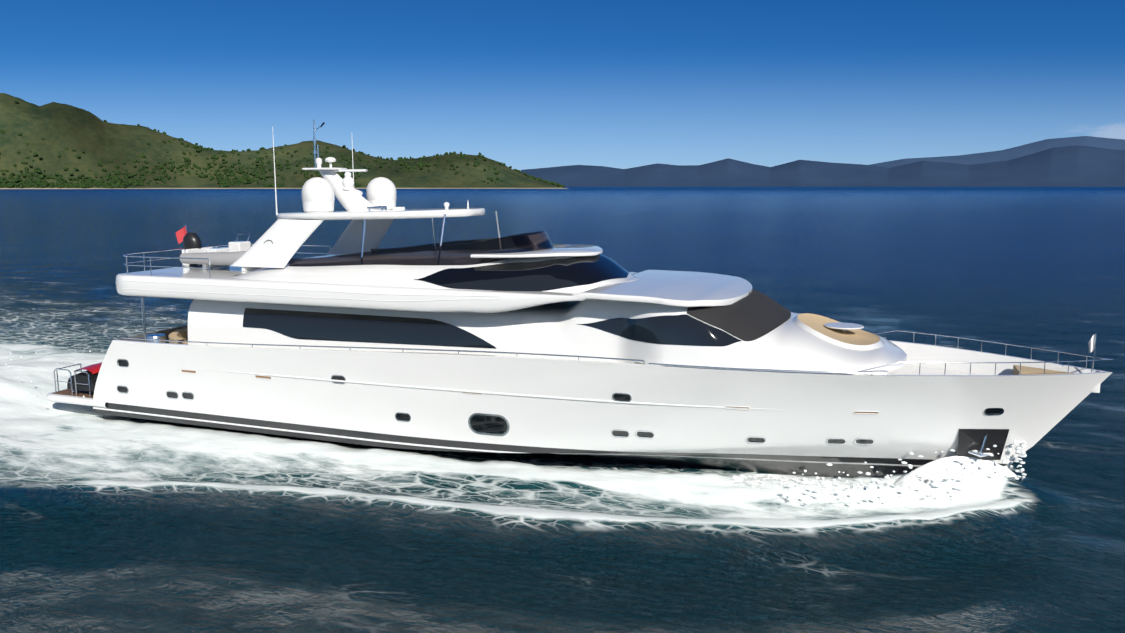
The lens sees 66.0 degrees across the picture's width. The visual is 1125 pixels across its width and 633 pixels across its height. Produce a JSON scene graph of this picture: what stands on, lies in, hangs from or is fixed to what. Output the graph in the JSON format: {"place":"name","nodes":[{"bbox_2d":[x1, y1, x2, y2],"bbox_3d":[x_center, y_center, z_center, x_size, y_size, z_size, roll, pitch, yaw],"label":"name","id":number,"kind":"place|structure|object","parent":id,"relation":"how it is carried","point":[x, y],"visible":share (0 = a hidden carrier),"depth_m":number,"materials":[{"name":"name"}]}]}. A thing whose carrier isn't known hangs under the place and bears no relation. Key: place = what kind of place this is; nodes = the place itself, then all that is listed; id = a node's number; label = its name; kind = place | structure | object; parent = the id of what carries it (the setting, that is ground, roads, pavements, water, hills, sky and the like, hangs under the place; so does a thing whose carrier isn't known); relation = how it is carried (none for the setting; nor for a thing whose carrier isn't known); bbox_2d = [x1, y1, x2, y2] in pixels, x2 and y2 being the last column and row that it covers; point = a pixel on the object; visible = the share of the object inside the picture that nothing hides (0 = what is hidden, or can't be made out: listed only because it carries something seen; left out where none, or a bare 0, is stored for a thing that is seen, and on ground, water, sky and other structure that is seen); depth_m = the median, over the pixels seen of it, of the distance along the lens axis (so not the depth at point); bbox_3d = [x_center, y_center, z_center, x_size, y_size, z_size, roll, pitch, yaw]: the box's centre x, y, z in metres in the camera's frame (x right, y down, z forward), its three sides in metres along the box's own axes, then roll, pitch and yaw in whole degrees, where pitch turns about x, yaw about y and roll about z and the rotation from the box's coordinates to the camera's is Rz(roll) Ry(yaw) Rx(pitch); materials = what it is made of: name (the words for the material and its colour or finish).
{"place":"outdoors","nodes":[
{"label":"outdoors","id":0,"kind":"place"},
{"bbox_2d":[0,93,567,188],"bbox_3d":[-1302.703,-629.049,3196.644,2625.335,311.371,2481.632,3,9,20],"label":"island terrain","id":1,"kind":"structure","parent":0,"point":[59,128],"depth_m":2918.69,"materials":[{"name":"green plant"}]},
{"bbox_2d":[0,100,564,187],"bbox_3d":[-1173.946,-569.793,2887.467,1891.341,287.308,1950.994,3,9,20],"label":"island trees","id":2,"kind":"object","parent":1,"relation":"on","point":[89,182],"visible":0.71,"depth_m":2898.14,"materials":[{"name":"green plant"}]},
{"bbox_2d":[0,187,1124,632],"bbox_3d":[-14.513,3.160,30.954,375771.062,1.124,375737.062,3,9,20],"label":"sea","id":3,"kind":"structure","parent":0,"point":[110,523],"depth_m":23.06,"materials":[{"name":"liquid"}]},
{"bbox_2d":[5,345,1026,509],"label":"spray droplets","id":4,"kind":"object","parent":3,"relation":"on","point":[1021,470],"visible":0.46,"depth_m":22.80,"materials":[{"name":"white liquid"}]},
{"bbox_2d":[93,325,1112,477],"bbox_3d":[-0.613,2.523,27.838,31.352,3.950,7.100,3,9,20],"label":"hull","id":5,"kind":"object","parent":3,"relation":"on","point":[926,417],"visible":0.79,"depth_m":24.32,"materials":[{"name":"paint"}]},
{"bbox_2d":[46,389,105,407],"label":"swim platform","id":6,"kind":"structure","parent":5,"relation":"attached to","point":[68,399],"depth_m":30.52,"materials":[{"name":"white plastic"}]},
{"bbox_2d":[53,389,93,397],"bbox_3d":[-16.130,2.388,33.595,2.520,0.001,6.280,3,9,20],"label":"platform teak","id":7,"kind":"object","parent":6,"relation":"on","point":[79,393],"visible":0.19,"depth_m":31.09,"materials":[{"name":"brown wood"}]},
{"bbox_2d":[67,370,98,391],"bbox_3d":[-16.570,2.071,32.310,1.306,0.675,3.300,3,9,20],"label":"jet ski hull","id":8,"kind":"object","parent":7,"relation":"on","point":[82,377],"visible":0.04,"depth_m":30.78,"materials":[{"name":"black plastic"}]},
{"bbox_2d":[74,362,101,373],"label":"jet ski deck","id":9,"kind":"structure","parent":8,"relation":"on","point":[93,368],"depth_m":31.08,"materials":[{"name":"red plastic"}]},
{"bbox_2d":[202,369,781,409],"bbox_3d":[-2.044,1.649,28.240,18.501,0.139,6.982,3,9,20],"label":"rub rail","id":10,"kind":"object","parent":5,"relation":"attached to","point":[483,392],"visible":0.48,"depth_m":24.71,"materials":[{"name":"white plastic"}]},
{"bbox_2d":[181,369,878,413],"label":"hull slot vents","id":11,"kind":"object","parent":5,"relation":"on","point":[481,394],"depth_m":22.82,"materials":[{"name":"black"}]},
{"bbox_2d":[188,299,906,373],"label":"deck house","id":12,"kind":"structure","parent":5,"relation":"on","point":[556,328],"depth_m":24.20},
{"bbox_2d":[243,308,495,348],"bbox_3d":[-6.111,0.394,26.602,9.020,0.866,0.202,3,9,20],"label":"saloon window","id":13,"kind":"structure","parent":12,"relation":"attached to","point":[305,325],"depth_m":26.59,"materials":[{"name":"black glass"}]},
{"bbox_2d":[115,265,751,312],"bbox_3d":[-4.419,-1.065,28.716,20.960,0.805,7.127,3,9,20],"label":"upper deck overhang","id":14,"kind":"object","parent":12,"relation":"on","point":[682,288],"visible":0.67,"depth_m":25.70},
{"bbox_2d":[180,251,245,264],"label":"tender tubes","id":15,"kind":"object","parent":14,"relation":"on","point":[222,258],"visible":0.46,"depth_m":30.07},
{"bbox_2d":[183,232,201,266],"bbox_3d":[-13.448,-2.425,31.497,0.722,1.250,0.487,3,9,20],"label":"outboard motor","id":16,"kind":"object","parent":15,"relation":"attached to","point":[191,240],"visible":0.77,"depth_m":31.27,"materials":[{"name":"black plastic"}]},
{"bbox_2d":[202,264,263,270],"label":"tender chocks","id":17,"kind":"object","parent":14,"relation":"on","point":[217,266],"visible":0.39,"depth_m":30.68,"materials":[{"name":"white plastic"}]},
{"bbox_2d":[185,241,250,265],"bbox_3d":[-11.789,-2.239,30.907,3.010,0.883,1.500,3,9,20],"label":"tender hull","id":18,"kind":"object","parent":17,"relation":"on","point":[234,246],"visible":0.4,"depth_m":30.72,"materials":[{"name":"white plastic"}]},
{"bbox_2d":[122,280,501,301],"bbox_3d":[-6.972,-1.222,29.643,13.803,0.364,6.964,3,9,20],"label":"trim line","id":19,"kind":"object","parent":14,"relation":"on","point":[317,291],"visible":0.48,"depth_m":26.12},
{"bbox_2d":[233,253,638,290],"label":"house","id":20,"kind":"structure","parent":14,"relation":"on","point":[392,275],"depth_m":26.10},
{"bbox_2d":[230,219,393,267],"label":"radar arch","id":21,"kind":"structure","parent":20,"relation":"on","point":[287,238],"depth_m":27.74,"materials":[{"name":"white plastic"}]},
{"bbox_2d":[276,208,484,219],"bbox_3d":[-6.080,-3.431,28.980,7.180,0.410,4.680,3,9,20],"label":"hardtop","id":22,"kind":"object","parent":21,"relation":"on","point":[401,214],"visible":0.94,"depth_m":26.83,"materials":[{"name":"white plastic"}]},
{"bbox_2d":[301,157,396,212],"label":"radar domes","id":23,"kind":"structure","parent":22,"relation":"on","point":[317,193],"depth_m":28.34,"materials":[{"name":"white plastic"}]},
{"bbox_2d":[344,172,350,176],"bbox_3d":[-7.234,-4.786,29.206,0.240,0.160,0.240,3,9,20],"label":"radar pedestal","id":24,"kind":"object","parent":23,"relation":"on","point":[347,174],"visible":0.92,"depth_m":29.12,"materials":[{"name":"white plastic"}]},
{"bbox_2d":[331,169,367,171],"bbox_3d":[-7.220,-4.914,29.181,1.430,0.090,0.150,3,9,20],"label":"radar array","id":25,"kind":"object","parent":24,"relation":"on","point":[353,170],"visible":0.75,"depth_m":29.07,"materials":[{"name":"white plastic"}]},
{"bbox_2d":[318,170,380,210],"bbox_3d":[-7.089,-4.234,29.235,2.650,1.400,0.520,3,9,20],"label":"mast","id":26,"kind":"object","parent":22,"relation":"on","point":[351,199],"visible":0.81,"depth_m":29.13,"materials":[{"name":"white metal"}]},
{"bbox_2d":[302,168,346,169],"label":"mast platform","id":27,"kind":"structure","parent":26,"relation":"on","point":[323,168],"depth_m":29.16,"materials":[{"name":"white metal"}]},
{"bbox_2d":[313,119,324,167],"bbox_3d":[-8.267,-5.873,29.443,0.448,1.620,0.130,3,9,20],"label":"mast pole","id":28,"kind":"object","parent":27,"relation":"on","point":[314,141],"visible":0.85,"depth_m":29.44,"materials":[{"name":"silver metal"}]},
{"bbox_2d":[272,127,468,214],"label":"antennas","id":29,"kind":"object","parent":22,"relation":"on","point":[319,163],"visible":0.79,"depth_m":28.13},
{"bbox_2d":[367,206,386,210],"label":"horns","id":30,"kind":"object","parent":22,"relation":"on","point":[378,208],"visible":0.96,"depth_m":28.17},
{"bbox_2d":[393,207,404,210],"bbox_3d":[-5.314,-3.503,28.145,0.300,0.120,0.220,3,9,20],"label":"searchlight box","id":31,"kind":"object","parent":22,"relation":"on","point":[398,208],"visible":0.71,"depth_m":28.06,"materials":[{"name":"white plastic"}]},
{"bbox_2d":[289,231,553,266],"bbox_3d":[-4.193,-2.276,28.450,7.978,1.139,4.840,3,9,20],"label":"flybridge windscreen","id":32,"kind":"object","parent":20,"relation":"on","point":[454,253],"visible":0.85,"depth_m":26.15,"materials":[{"name":"black glass"}]},
{"bbox_2d":[361,211,500,257],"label":"hardtop support poles","id":33,"kind":"object","parent":20,"relation":"on","point":[364,227],"visible":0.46,"depth_m":26.72,"materials":[{"name":"silver metal"}]},
{"bbox_2d":[414,256,625,290],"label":"upper deck window","id":34,"kind":"structure","parent":20,"relation":"on","point":[546,275],"depth_m":24.88,"materials":[{"name":"black glass"}]},
{"bbox_2d":[470,244,602,257],"bbox_3d":[-0.332,-2.050,27.047,3.150,0.150,5.055,3,9,20],"label":"wheelhouse roof visor","id":35,"kind":"object","parent":20,"relation":"on","point":[558,250],"visible":0.75,"depth_m":25.65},
{"bbox_2d":[594,254,628,277],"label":"side window","id":36,"kind":"structure","parent":20,"relation":"on","point":[615,266],"depth_m":26.91,"materials":[{"name":"blue glass"}]},
{"bbox_2d":[579,314,740,345],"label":"cabin window","id":37,"kind":"structure","parent":12,"relation":"attached to","point":[684,329],"depth_m":22.61,"materials":[{"name":"black glass"}]},
{"bbox_2d":[687,289,790,340],"bbox_3d":[5.431,-0.311,25.163,2.330,1.010,6.408,3,9,20],"label":"windshield","id":38,"kind":"object","parent":12,"relation":"on","point":[754,315],"visible":0.83,"depth_m":22.98,"materials":[{"name":"black glass"}]},
{"bbox_2d":[792,315,884,350],"bbox_3d":[7.762,0.378,24.398,2.500,0.689,3.500,3,9,20],"label":"sunpad coaming","id":39,"kind":"object","parent":12,"relation":"on","point":[799,323],"visible":0.67,"depth_m":23.05,"materials":[{"name":"white plastic"}]},
{"bbox_2d":[797,313,879,344],"bbox_3d":[7.762,0.322,24.390,2.250,0.574,3.150,3,9,20],"label":"sunpad cushion","id":40,"kind":"object","parent":39,"relation":"on","point":[853,337],"visible":0.79,"depth_m":24.18,"materials":[{"name":"beige fabric"}]},
{"bbox_2d":[824,322,863,330],"bbox_3d":[7.902,0.324,24.338,1.080,0.165,1.080,3,9,20],"label":"table","id":41,"kind":"object","parent":40,"relation":"on","point":[844,326],"visible":1,"depth_m":24.18,"materials":[{"name":"white plastic"}]},
{"bbox_2d":[117,359,1003,444],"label":"portholes","id":42,"kind":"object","parent":5,"relation":"attached to","point":[486,414],"depth_m":24.78,"materials":[{"name":"black glass"}]},
{"bbox_2d":[118,360,1001,442],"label":"frames","id":43,"kind":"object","parent":42,"relation":"in","point":[489,424],"visible":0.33,"depth_m":24.95,"materials":[{"name":"grey metal"}]},
{"bbox_2d":[53,244,1112,396],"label":"rails","id":44,"kind":"object","parent":5,"relation":"on","point":[300,346],"visible":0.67,"depth_m":25.10,"materials":[{"name":"silver metal"}]},
{"bbox_2d":[1089,334,1095,351],"bbox_3d":[13.605,0.690,22.268,0.146,0.490,0.083,-2,9,-11],"label":"bow flag","id":45,"kind":"object","parent":44,"relation":"attached to","point":[1091,344],"visible":1,"depth_m":22.27,"materials":[{"name":"white fabric"}]},
{"bbox_2d":[957,429,1009,459],"bbox_3d":[11.339,3.336,23.511,1.255,0.973,1.891,3,9,20],"label":"anchor pocket","id":46,"kind":"object","parent":5,"relation":"attached to","point":[970,440],"visible":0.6,"depth_m":22.96,"materials":[{"name":"grey metal"}]},
{"bbox_2d":[968,435,991,456],"bbox_3d":[11.295,3.305,23.523,0.573,0.668,1.479,3,9,20],"label":"anchor","id":47,"kind":"object","parent":46,"relation":"in","point":[980,454],"visible":0.38,"depth_m":22.91,"materials":[{"name":"silver metal"}]},
{"bbox_3d":[-0.106,1.537,27.501,29.672,0.700,6.693,3,9,20],"label":"teak decking","id":48,"kind":"object","parent":5,"relation":"on","visible":0},
{"bbox_2d":[146,333,166,342],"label":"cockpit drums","id":49,"kind":"object","parent":48,"relation":"on","point":[159,336],"visible":0.27,"depth_m":29.88,"materials":[{"name":"silver metal"}]},
{"bbox_2d":[169,327,187,343],"bbox_3d":[-12.719,0.773,32.082,1.902,0.850,5.712,3,9,20],"label":"cockpit sofa","id":50,"kind":"object","parent":48,"relation":"on","point":[180,334],"visible":0.19,"depth_m":30.54,"materials":[{"name":"beige fabric"}]},
{"bbox_2d":[879,365,978,374],"bbox_3d":[10.652,1.762,23.530,6.160,0.024,5.082,3,9,20],"label":"foredeck","id":51,"kind":"object","parent":48,"relation":"on","point":[908,370],"visible":0.1,"depth_m":24.76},
{"bbox_2d":[1013,365,1074,374],"bbox_3d":[12.712,1.679,22.751,1.350,0.430,1.913,3,9,20],"label":"bow seat","id":52,"kind":"object","parent":51,"relation":"on","point":[1025,370],"visible":0.5,"depth_m":22.87,"materials":[{"name":"beige fabric"}]},
{"bbox_2d":[730,456,1016,496],"bbox_3d":[7.763,4.198,23.291,8.920,0.948,2.098,-1,9,-5],"label":"bow spray","id":53,"kind":"object","parent":3,"relation":"on","point":[954,466],"visible":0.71,"depth_m":23.15,"materials":[{"name":"liquid"}]},
{"bbox_2d":[0,0,1124,170],"label":"sky","id":54,"kind":"structure","parent":0,"point":[519,84],"materials":[{"name":"blue"}]},
{"bbox_2d":[521,145,1124,186],"bbox_3d":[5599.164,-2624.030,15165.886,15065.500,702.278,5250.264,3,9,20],"label":"distant hills","id":55,"kind":"structure","parent":0,"point":[1077,166],"depth_m":14871.95,"materials":[{"name":"blue"}]},
{"bbox_2d":[870,136,1124,167],"bbox_3d":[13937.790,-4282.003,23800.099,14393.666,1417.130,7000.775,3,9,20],"label":"distant hills","id":56,"kind":"structure","parent":0,"point":[1027,149],"depth_m":24585.93,"materials":[{"name":"blue"}]},
{"bbox_3d":[-13.585,-2.253,32.543,0.600,0.600,1.300,3,9,20],"label":"deck box","id":57,"kind":"object","parent":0,"visible":0},
{"bbox_2d":[176,227,186,243],"bbox_3d":[-14.263,-3.090,32.525,0.516,0.740,0.109,2,9,11],"label":"ensign","id":58,"kind":"object","parent":57,"relation":"on","point":[181,233],"visible":0.69,"depth_m":32.55,"materials":[{"name":"red fabric"}]}
]}

